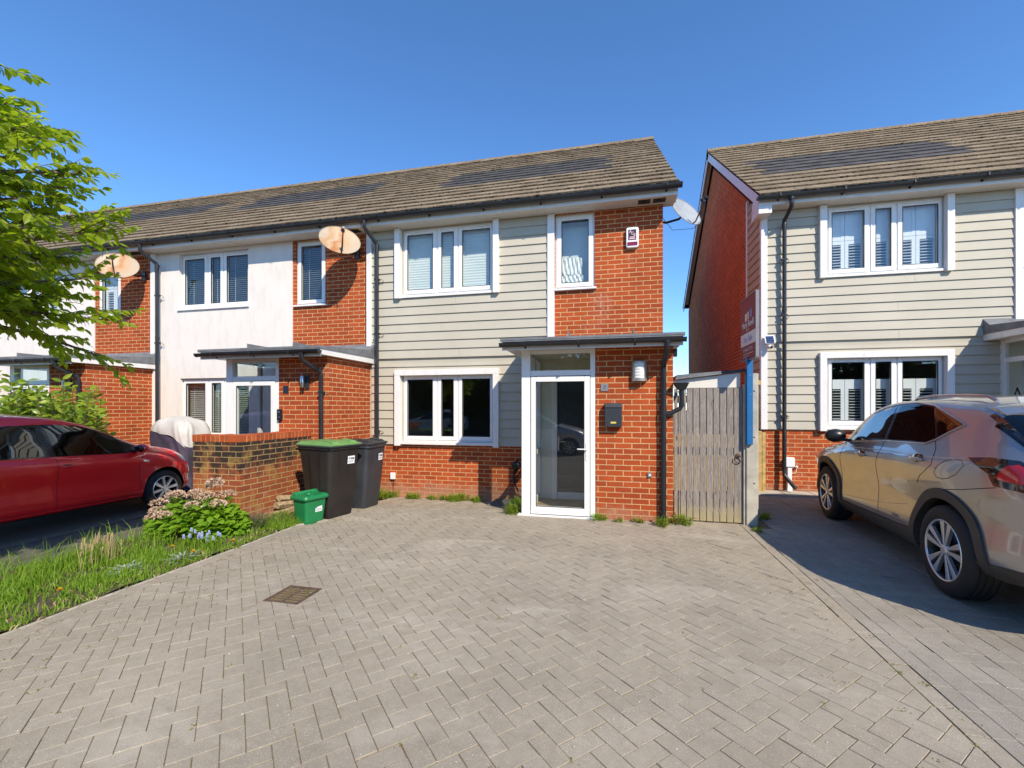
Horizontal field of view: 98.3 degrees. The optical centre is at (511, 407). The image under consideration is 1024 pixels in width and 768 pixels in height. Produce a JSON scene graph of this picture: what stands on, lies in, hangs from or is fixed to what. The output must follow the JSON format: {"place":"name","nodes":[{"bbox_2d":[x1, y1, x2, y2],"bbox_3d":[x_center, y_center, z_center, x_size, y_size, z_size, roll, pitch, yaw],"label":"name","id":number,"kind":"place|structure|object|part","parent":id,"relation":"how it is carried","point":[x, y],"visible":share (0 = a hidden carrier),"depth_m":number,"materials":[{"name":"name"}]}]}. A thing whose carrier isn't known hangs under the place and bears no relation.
{"place":"outdoors","nodes":[
{"label":"outdoors","id":0,"kind":"place"},
{"bbox_2d":[0,490,192,572],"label":"old driveway","id":1,"kind":"structure","parent":0,"point":[20,531],"depth_m":5.83,"materials":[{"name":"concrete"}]},
{"bbox_2d":[0,370,115,435],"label":"laurel bush","id":2,"kind":"object","parent":1,"relation":"on","point":[19,402],"visible":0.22,"depth_m":7.08,"materials":[{"name":"green plant"}]},
{"bbox_2d":[0,513,187,564],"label":"edging slabs","id":3,"kind":"structure","parent":1,"relation":"on","point":[39,539],"depth_m":5.26,"materials":[{"name":"concrete"}]},
{"bbox_2d":[0,414,188,524],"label":"parked hatchback","id":4,"kind":"object","parent":1,"relation":"on","point":[49,466],"visible":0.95,"depth_m":5.73,"materials":[{"name":"red paint"}]},
{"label":"rear side window","id":5,"kind":"part","parent":4,"relation":"part of","materials":[{"name":"black glass"}]},
{"bbox_3d":[-5.817,0.429,5.513,0.147,0.443,2.346,0,0,13],"label":"window frame","id":6,"kind":"part","parent":4,"relation":"part of","materials":[{"name":"black glass"}]},
{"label":"front side window","id":7,"kind":"part","parent":4,"relation":"part of","materials":[{"name":"black glass"}]},
{"bbox_2d":[150,416,210,490],"bbox_3d":[-6.280,0.832,8.424,0.974,1.357,0.718,0,0,13],"label":"covered barbecue","id":8,"kind":"object","parent":1,"relation":"on","point":[175,433],"visible":0.55,"depth_m":8.12,"materials":[{"name":"grey fabric"}]},
{"bbox_2d":[0,527,280,630],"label":"dry grass","id":9,"kind":"structure","parent":0,"point":[109,539],"depth_m":4.29,"materials":[{"name":"plant"}]},
{"bbox_2d":[0,410,686,633],"bbox_3d":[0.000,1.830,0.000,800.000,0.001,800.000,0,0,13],"label":"ground","id":10,"kind":"structure","parent":0,"point":[2,632],"depth_m":5.35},
{"bbox_2d":[13,202,218,274],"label":"terrace house","id":11,"kind":"structure","parent":10,"relation":"on","point":[65,226],"depth_m":14.59,"materials":[{"name":"brown tile"}]},
{"bbox_2d":[0,184,293,445],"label":"terrace house","id":12,"kind":"structure","parent":10,"relation":"on","point":[127,408],"depth_m":9.64,"materials":[{"name":"red brick"}]},
{"bbox_2d":[15,385,46,392],"bbox_3d":[-9.302,0.527,8.541,0.827,1.945,0.125,0,0,13],"label":"door","id":13,"kind":"structure","parent":12,"relation":"in","point":[18,386],"depth_m":8.54,"materials":[{"name":"white plastic"}]},
{"bbox_2d":[3,269,59,321],"bbox_3d":[-11.134,-2.635,10.381,1.790,1.190,0.250,0,0,13],"label":"window","id":14,"kind":"structure","parent":12,"relation":"in","point":[25,290],"depth_m":10.38,"materials":[{"name":"white plastic"}]},
{"bbox_2d":[62,380,71,390],"bbox_3d":[-8.322,-0.420,8.276,0.140,0.220,0.074,0,0,-38],"label":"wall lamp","id":15,"kind":"object","parent":12,"relation":"attached to","point":[67,386],"visible":0.57,"depth_m":8.28,"materials":[{"name":"metal"}]},
{"bbox_2d":[100,272,120,318],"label":"window","id":16,"kind":"structure","parent":12,"relation":"in","point":[116,289],"depth_m":9.92,"materials":[{"name":"white plastic"}]},
{"bbox_2d":[95,253,145,282],"bbox_3d":[-8.033,-2.888,9.138,0.564,0.626,0.822,0,0,13],"label":"satellite dish","id":17,"kind":"object","parent":12,"relation":"attached to","point":[125,266],"visible":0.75,"depth_m":9.11,"materials":[{"name":"beige metal"}]},
{"bbox_2d":[0,510,301,632],"bbox_3d":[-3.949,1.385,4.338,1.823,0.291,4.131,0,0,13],"label":"grass","id":18,"kind":"structure","parent":10,"relation":"on","point":[11,593],"depth_m":4.12,"materials":[{"name":"green plant"}]},
{"bbox_2d":[51,587,70,603],"bbox_3d":[-3.596,1.476,3.524,0.200,0.109,0.209,0,0,25],"label":"dandelion","id":19,"kind":"object","parent":18,"relation":"on","point":[58,589],"visible":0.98,"depth_m":3.52,"materials":[{"name":"green plant"}]},
{"bbox_2d":[0,64,146,390],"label":"leafy tree","id":20,"kind":"object","parent":18,"relation":"on","point":[19,129],"visible":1,"depth_m":3.64,"materials":[{"name":"green plant"}]},
{"bbox_2d":[108,560,142,575],"bbox_3d":[-3.585,1.492,4.094,0.312,0.088,0.287,0,0,38],"label":"silver plant","id":21,"kind":"object","parent":18,"relation":"on","point":[124,565],"visible":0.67,"depth_m":4.12,"materials":[{"name":"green plant"}]},
{"bbox_2d":[164,550,199,562],"bbox_3d":[-3.283,1.486,4.414,0.350,0.082,0.276,0,0,-16],"label":"silver plant","id":22,"kind":"object","parent":18,"relation":"on","point":[180,555],"visible":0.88,"depth_m":4.43,"materials":[{"name":"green plant"}]},
{"bbox_2d":[142,477,252,542],"bbox_3d":[-3.840,1.207,5.405,1.382,0.739,0.903,0,0,13],"label":"hydrangea","id":23,"kind":"object","parent":18,"relation":"on","point":[204,514],"visible":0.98,"depth_m":5.25,"materials":[{"name":"green plant"}]},
{"bbox_2d":[175,528,225,552],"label":"grape hyacinths","id":24,"kind":"object","parent":18,"relation":"on","point":[201,543],"visible":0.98,"depth_m":4.80,"materials":[{"name":"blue plant"}]},
{"bbox_2d":[225,539,241,549],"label":"dandelion","id":25,"kind":"object","parent":18,"relation":"on","point":[237,546],"visible":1,"depth_m":4.82,"materials":[{"name":"green plant"}]},
{"bbox_2d":[236,509,270,529],"bbox_3d":[-3.297,1.421,5.595,0.502,0.248,0.478,0,0,-14],"label":"shrub","id":26,"kind":"object","parent":18,"relation":"on","point":[252,518],"visible":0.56,"depth_m":5.59,"materials":[{"name":"green plant"}]},
{"bbox_2d":[267,509,295,523],"bbox_3d":[-3.021,1.425,5.845,0.429,0.230,0.432,0,0,13],"label":"shrub","id":27,"kind":"object","parent":18,"relation":"on","point":[280,513],"visible":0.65,"depth_m":5.85,"materials":[{"name":"green plant"}]},
{"bbox_2d":[269,506,294,516],"bbox_3d":[-3.228,1.478,6.449,0.108,0.126,0.624,0,0,25],"label":"log","id":28,"kind":"object","parent":18,"relation":"on","point":[291,509],"visible":0.21,"depth_m":6.35,"materials":[{"name":"brown wood"}]},
{"bbox_2d":[273,500,293,508],"bbox_3d":[-3.234,1.405,6.502,0.115,0.150,0.556,0,0,19],"label":"log","id":29,"kind":"object","parent":28,"relation":"on","point":[282,504],"visible":0.52,"depth_m":6.32,"materials":[{"name":"brown wood"}]},
{"bbox_2d":[276,495,290,501],"bbox_3d":[-3.260,1.338,6.569,0.117,0.172,0.488,0,0,23],"label":"log","id":30,"kind":"object","parent":29,"relation":"on","point":[280,498],"visible":0.41,"depth_m":6.38,"materials":[{"name":"brown wood"}]},
{"bbox_2d":[192,430,310,521],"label":"garden wall","id":31,"kind":"structure","parent":10,"relation":"on","point":[259,472],"depth_m":5.99,"materials":[{"name":"brick"}]},
{"bbox_2d":[133,163,451,439],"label":"terrace house","id":32,"kind":"structure","parent":10,"relation":"on","point":[234,356],"depth_m":8.87,"materials":[{"name":"white paint"}]},
{"bbox_2d":[177,250,249,310],"bbox_3d":[-6.147,-2.635,9.223,1.790,1.190,0.252,0,0,13],"label":"window","id":33,"kind":"structure","parent":32,"relation":"in","point":[224,302],"depth_m":9.22,"materials":[{"name":"white plastic"}]},
{"bbox_2d":[184,378,248,433],"bbox_3d":[-6.126,0.014,9.218,1.790,1.267,0.252,0,0,13],"label":"window","id":34,"kind":"structure","parent":32,"relation":"in","point":[209,383],"depth_m":9.24,"materials":[{"name":"white plastic"}]},
{"bbox_2d":[233,381,275,433],"bbox_3d":[-4.315,0.527,7.381,0.827,1.945,0.125,0,0,13],"label":"door","id":35,"kind":"structure","parent":32,"relation":"in","point":[272,384],"depth_m":7.38,"materials":[{"name":"white plastic"}]},
{"bbox_2d":[277,409,281,419],"bbox_3d":[-3.804,0.110,7.243,0.080,0.180,0.044,0,0,13],"label":"video doorbell","id":36,"kind":"object","parent":32,"relation":"attached to","point":[279,414],"visible":1,"depth_m":7.23,"materials":[{"name":"black plastic"}]},
{"bbox_2d":[283,386,288,392],"bbox_3d":[-3.701,-0.300,7.242,0.100,0.120,0.008,0,0,13],"label":"house number","id":37,"kind":"object","parent":32,"relation":"attached to","point":[285,389],"visible":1,"depth_m":7.24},
{"bbox_2d":[300,375,309,388],"bbox_3d":[-3.335,-0.420,7.117,0.140,0.220,0.074,0,0,-38],"label":"wall lamp","id":38,"kind":"object","parent":32,"relation":"attached to","point":[306,381],"visible":1,"depth_m":7.12,"materials":[{"name":"metal"}]},
{"bbox_2d":[293,240,326,306],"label":"window","id":39,"kind":"structure","parent":32,"relation":"in","point":[309,302],"depth_m":8.69,"materials":[{"name":"white plastic"}]},
{"bbox_2d":[319,226,360,259],"bbox_3d":[-3.037,-2.968,7.976,0.564,0.626,0.822,0,0,13],"label":"satellite dish","id":40,"kind":"object","parent":32,"relation":"attached to","point":[342,240],"visible":1,"depth_m":7.92,"materials":[{"name":"beige metal"}]},
{"bbox_2d":[357,136,689,521],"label":"terrace house","id":41,"kind":"structure","parent":10,"relation":"on","point":[514,307],"depth_m":7.65,"materials":[{"name":"red brick"}]},
{"bbox_2d":[390,472,395,495],"bbox_3d":[-2.203,1.425,8.187,0.090,0.460,0.050,0,0,13],"label":"cable box","id":42,"kind":"object","parent":41,"relation":"attached to","point":[393,475],"visible":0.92,"depth_m":8.17,"materials":[{"name":"white plastic"}]},
{"bbox_2d":[404,222,492,295],"bbox_3d":[-1.148,-2.665,8.021,1.730,1.210,0.146,0,0,13],"label":"window","id":43,"kind":"structure","parent":41,"relation":"in","point":[451,259],"depth_m":8.01,"materials":[{"name":"white plastic"}]},
{"bbox_2d":[404,374,492,442],"bbox_3d":[-1.151,-0.004,8.008,1.730,1.232,0.087,0,0,13],"label":"window","id":44,"kind":"structure","parent":41,"relation":"in","point":[436,436],"depth_m":7.98,"materials":[{"name":"white plastic"}]},
{"bbox_2d":[512,461,521,495],"bbox_3d":[0.156,1.241,7.601,0.331,0.653,0.101,0,0,20],"label":"charging socket","id":45,"kind":"object","parent":41,"relation":"attached to","point":[515,465],"visible":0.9,"depth_m":7.60,"materials":[{"name":"black plastic"}]},
{"bbox_2d":[531,376,589,516],"bbox_3d":[0.672,0.527,6.222,0.827,1.945,0.125,0,0,13],"label":"door","id":46,"kind":"structure","parent":41,"relation":"in","point":[535,509],"depth_m":6.21,"materials":[{"name":"white plastic"}]},
{"bbox_2d":[552,376,595,500],"bbox_3d":[1.143,0.500,7.343,0.970,2.060,0.139,0,0,13],"label":"inner door","id":47,"kind":"structure","parent":41,"relation":"in","point":[567,397],"depth_m":7.41,"materials":[{"name":"glass"}]},
{"bbox_2d":[553,213,595,291],"bbox_3d":[1.076,-2.625,7.540,0.721,1.290,0.295,0,0,13],"label":"window","id":48,"kind":"structure","parent":41,"relation":"in","point":[574,242],"depth_m":7.57,"materials":[{"name":"white plastic"}]},
{"bbox_2d":[601,384,607,390],"bbox_3d":[1.272,-0.282,6.085,0.100,0.100,0.009,0,0,13],"label":"house number","id":49,"kind":"object","parent":41,"relation":"attached to","point":[604,387],"visible":1,"depth_m":6.08,"materials":[{"name":"metal"}]},
{"bbox_2d":[605,403,621,426],"bbox_3d":[1.377,0.093,6.009,0.228,0.322,0.111,0,0,13],"label":"letter box","id":50,"kind":"object","parent":41,"relation":"attached to","point":[613,414],"visible":1,"depth_m":5.96,"materials":[{"name":"metal"}]},
{"bbox_2d":[626,227,638,248],"bbox_3d":[1.960,-2.770,7.209,0.196,0.330,0.069,0,0,13],"label":"alarm box","id":51,"kind":"object","parent":41,"relation":"attached to","point":[632,237],"visible":1,"depth_m":7.18,"materials":[{"name":"white plastic"}]},
{"bbox_2d":[631,360,646,380],"bbox_3d":[1.706,-0.500,5.934,0.206,0.280,0.108,0,0,13],"label":"wall lamp","id":52,"kind":"object","parent":41,"relation":"attached to","point":[638,370],"visible":1,"depth_m":5.90,"materials":[{"name":"metal"}]},
{"bbox_2d":[663,195,707,229],"bbox_3d":[2.849,-3.256,7.393,0.695,0.604,0.552,0,0,13],"label":"satellite dish","id":53,"kind":"object","parent":41,"relation":"attached to","point":[686,211],"visible":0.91,"depth_m":7.49,"materials":[{"name":"white metal"}]},
{"bbox_2d":[673,369,745,387],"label":"passage roof","id":54,"kind":"structure","parent":41,"relation":"attached to","point":[724,379],"depth_m":5.92,"materials":[{"name":"grey plastic"}]},
{"bbox_2d":[486,498,521,505],"bbox_3d":[-0.132,1.593,7.389,0.591,0.094,0.342,0,0,21],"label":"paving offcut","id":55,"kind":"object","parent":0,"point":[499,502],"visible":0.34,"depth_m":7.38,"materials":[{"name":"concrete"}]},
{"bbox_2d":[0,497,1023,767],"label":"driveway paving","id":56,"kind":"structure","parent":0,"point":[698,601],"depth_m":2.66,"materials":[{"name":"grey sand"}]},
{"bbox_2d":[0,519,326,636],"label":"kerb edging","id":57,"kind":"object","parent":56,"relation":"on","point":[83,604],"visible":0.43,"depth_m":3.80,"materials":[{"name":"concrete"}]},
{"bbox_2d":[263,585,321,604],"bbox_3d":[-1.793,1.554,3.636,0.310,0.052,0.310,0,0,13],"label":"drain cover","id":58,"kind":"object","parent":56,"relation":"on","point":[268,599],"visible":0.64,"depth_m":3.63,"materials":[{"name":"metal"}]},
{"bbox_2d":[290,489,328,524],"bbox_3d":[-2.715,1.323,5.939,0.344,0.415,0.384,0,0,29],"label":"food caddy","id":59,"kind":"object","parent":56,"relation":"on","point":[309,505],"visible":0.98,"depth_m":5.83,"materials":[{"name":"green plastic"}]},
{"bbox_2d":[296,438,363,517],"bbox_3d":[-2.639,0.988,6.366,0.759,1.085,0.608,0,0,27],"label":"wheelie bin","id":60,"kind":"object","parent":56,"relation":"on","point":[329,466],"visible":0.76,"depth_m":6.15,"materials":[{"name":"plastic"}]},
{"bbox_2d":[341,437,387,508],"bbox_3d":[-2.436,1.018,6.983,0.756,1.085,0.604,0,0,13],"label":"wheelie bin","id":61,"kind":"object","parent":56,"relation":"on","point":[368,472],"visible":0.39,"depth_m":6.75,"materials":[{"name":"plastic"}]},
{"bbox_2d":[379,488,399,498],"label":"weed","id":62,"kind":"object","parent":56,"relation":"on","point":[387,494],"visible":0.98,"depth_m":8.06,"materials":[{"name":"green plant"}]},
{"bbox_2d":[406,492,421,499],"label":"weed","id":63,"kind":"object","parent":56,"relation":"on","point":[415,496],"visible":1,"depth_m":8.01,"materials":[{"name":"green plant"}]},
{"bbox_2d":[426,494,437,499],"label":"weed","id":64,"kind":"object","parent":56,"relation":"on","point":[431,496],"visible":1,"depth_m":7.94,"materials":[{"name":"green plant"}]},
{"bbox_2d":[437,495,451,500],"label":"weed","id":65,"kind":"object","parent":56,"relation":"on","point":[445,498],"visible":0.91,"depth_m":7.88,"materials":[{"name":"green plant"}]},
{"bbox_2d":[449,489,470,501],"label":"weed","id":66,"kind":"object","parent":56,"relation":"on","point":[457,497],"visible":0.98,"depth_m":7.77,"materials":[{"name":"green plant"}]},
{"bbox_2d":[471,496,483,502],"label":"weed","id":67,"kind":"object","parent":56,"relation":"on","point":[476,499],"visible":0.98,"depth_m":7.71,"materials":[{"name":"green plant"}]},
{"bbox_2d":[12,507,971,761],"bbox_3d":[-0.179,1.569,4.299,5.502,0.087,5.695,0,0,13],"label":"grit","id":68,"kind":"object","parent":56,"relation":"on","point":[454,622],"visible":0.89,"depth_m":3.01,"materials":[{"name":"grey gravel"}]},
{"bbox_2d":[2,510,1016,767],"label":"joint moss","id":69,"kind":"object","parent":56,"relation":"on","point":[484,632],"visible":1,"depth_m":2.93,"materials":[{"name":"green plant"}]},
{"bbox_2d":[500,497,521,514],"bbox_3d":[0.008,1.433,6.499,0.412,0.224,0.473,0,0,-16],"label":"weed","id":70,"kind":"object","parent":56,"relation":"on","point":[511,508],"visible":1,"depth_m":6.45,"materials":[{"name":"green plant"}]},
{"bbox_2d":[509,495,521,506],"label":"weed","id":71,"kind":"object","parent":56,"relation":"on","point":[518,500],"visible":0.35,"depth_m":7.15,"materials":[{"name":"green plant"}]},
{"bbox_2d":[589,511,607,521],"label":"weed","id":72,"kind":"object","parent":56,"relation":"on","point":[597,517],"visible":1,"depth_m":6.03,"materials":[{"name":"green plant"}]},
{"bbox_2d":[613,516,622,521],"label":"weed","id":73,"kind":"object","parent":56,"relation":"on","point":[618,519],"visible":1,"depth_m":5.94,"materials":[{"name":"green plant"}]},
{"bbox_2d":[632,516,644,523],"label":"weed","id":74,"kind":"object","parent":56,"relation":"on","point":[639,520],"visible":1,"depth_m":5.89,"materials":[{"name":"green plant"}]},
{"bbox_2d":[654,516,673,527],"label":"weed","id":75,"kind":"object","parent":56,"relation":"on","point":[662,522],"visible":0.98,"depth_m":5.76,"materials":[{"name":"green plant"}]},
{"bbox_2d":[667,511,697,525],"bbox_3d":[2.241,1.446,5.834,0.420,0.168,0.387,0,0,41],"label":"weed","id":76,"kind":"object","parent":56,"relation":"on","point":[683,520],"visible":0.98,"depth_m":5.82,"materials":[{"name":"green plant"}]},
{"bbox_2d":[742,373,757,526],"bbox_3d":[3.120,0.640,5.813,0.165,2.180,0.122,0,0,13],"label":"concrete post","id":77,"kind":"object","parent":56,"relation":"on","point":[750,486],"visible":0.61,"depth_m":5.76,"materials":[{"name":"grey concrete"}]},
{"bbox_2d":[673,388,742,522],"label":"wooden gate","id":78,"kind":"structure","parent":77,"relation":"attached to","point":[709,451],"depth_m":5.92,"materials":[{"name":"grey wood"}]},
{"bbox_2d":[741,290,758,444],"bbox_3d":[3.081,-0.488,5.746,0.070,1.926,0.661,0,0,13],"label":"for sale sign","id":79,"kind":"object","parent":77,"relation":"attached to","point":[749,328],"visible":1,"depth_m":5.72,"materials":[{"name":"blue paint"}]},
{"bbox_2d":[0,0,1023,409],"label":"sky","id":80,"kind":"structure","parent":0,"point":[178,99],"materials":[{"name":"blue"}]},
{"bbox_2d":[673,427,719,499],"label":"back yard","id":81,"kind":"structure","parent":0,"point":[686,491],"depth_m":8.70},
{"bbox_2d":[726,490,818,497],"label":"paving slabs","id":82,"kind":"structure","parent":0,"point":[807,494],"depth_m":7.68,"materials":[{"name":"concrete"}]},
{"bbox_2d":[673,431,765,491],"bbox_3d":[3.710,0.980,8.095,1.660,1.140,0.090,0,0,13],"label":"wooden fence","id":83,"kind":"object","parent":82,"relation":"on","point":[761,461],"visible":0.16,"depth_m":7.89,"materials":[{"name":"yellow wood"}]},
{"bbox_2d":[683,118,1023,491],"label":"terrace house","id":84,"kind":"structure","parent":0,"point":[879,267],"depth_m":7.84,"materials":[{"name":"beige wood"}]},
{"bbox_2d":[764,335,775,348],"bbox_3d":[4.622,-1.181,7.933,0.160,0.251,0.136,0,0,13],"label":"security camera","id":85,"kind":"object","parent":84,"relation":"attached to","point":[769,339],"visible":1,"depth_m":7.92,"materials":[{"name":"white plastic"}]},
{"bbox_2d":[786,457,797,490],"bbox_3d":[5.005,1.208,7.927,0.220,0.645,0.090,0,0,13],"label":"meter box","id":86,"kind":"object","parent":84,"relation":"attached to","point":[790,463],"visible":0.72,"depth_m":7.91,"materials":[{"name":"white plastic"}]},
{"bbox_2d":[827,198,941,274],"bbox_3d":[6.428,-2.947,7.710,1.730,1.210,0.172,0,0,13],"label":"window","id":87,"kind":"structure","parent":84,"relation":"in","point":[892,223],"depth_m":7.68,"materials":[{"name":"white plastic"}]},
{"bbox_2d":[827,356,941,426],"bbox_3d":[6.430,-0.286,7.718,1.730,1.232,0.156,0,0,13],"label":"window","id":88,"kind":"structure","parent":84,"relation":"in","point":[894,386],"depth_m":7.70,"materials":[{"name":"white plastic"}]},
{"bbox_2d":[1022,361,1023,394],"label":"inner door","id":89,"kind":"structure","parent":84,"relation":"in","point":[1022,361],"depth_m":7.14,"materials":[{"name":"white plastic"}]},
{"bbox_2d":[719,491,1023,766],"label":"neighbour driveway paving","id":90,"kind":"structure","parent":0,"point":[874,579],"depth_m":3.35,"materials":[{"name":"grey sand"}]},
{"bbox_2d":[759,511,770,520],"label":"weed","id":91,"kind":"object","parent":90,"relation":"on","point":[766,516],"visible":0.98,"depth_m":6.09,"materials":[{"name":"green plant"}]},
{"bbox_2d":[816,394,1023,600],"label":"parked suv","id":92,"kind":"object","parent":90,"relation":"on","point":[939,482],"visible":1,"depth_m":3.67,"materials":[{"name":"beige paint"}]},
{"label":"front side window","id":93,"kind":"part","parent":92,"relation":"part of","materials":[{"name":"black glass"}]},
{"bbox_3d":[3.981,0.182,4.572,0.139,0.453,2.058,0,0,18],"label":"window frame","id":94,"kind":"part","parent":92,"relation":"part of","materials":[{"name":"black glass"}]},
{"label":"rear side window","id":95,"kind":"part","parent":92,"relation":"part of","materials":[{"name":"black glass"}]},
{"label":"quarter window","id":96,"kind":"part","parent":92,"relation":"part of","materials":[{"name":"black glass"}]},
{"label":"rear window","id":97,"kind":"part","parent":92,"relation":"part of","materials":[{"name":"black glass"}]},
{"bbox_2d":[951,110,1023,130],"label":"terrace house","id":98,"kind":"structure","parent":0,"point":[1013,120],"depth_m":10.33,"materials":[{"name":"brown tile"}]}
]}

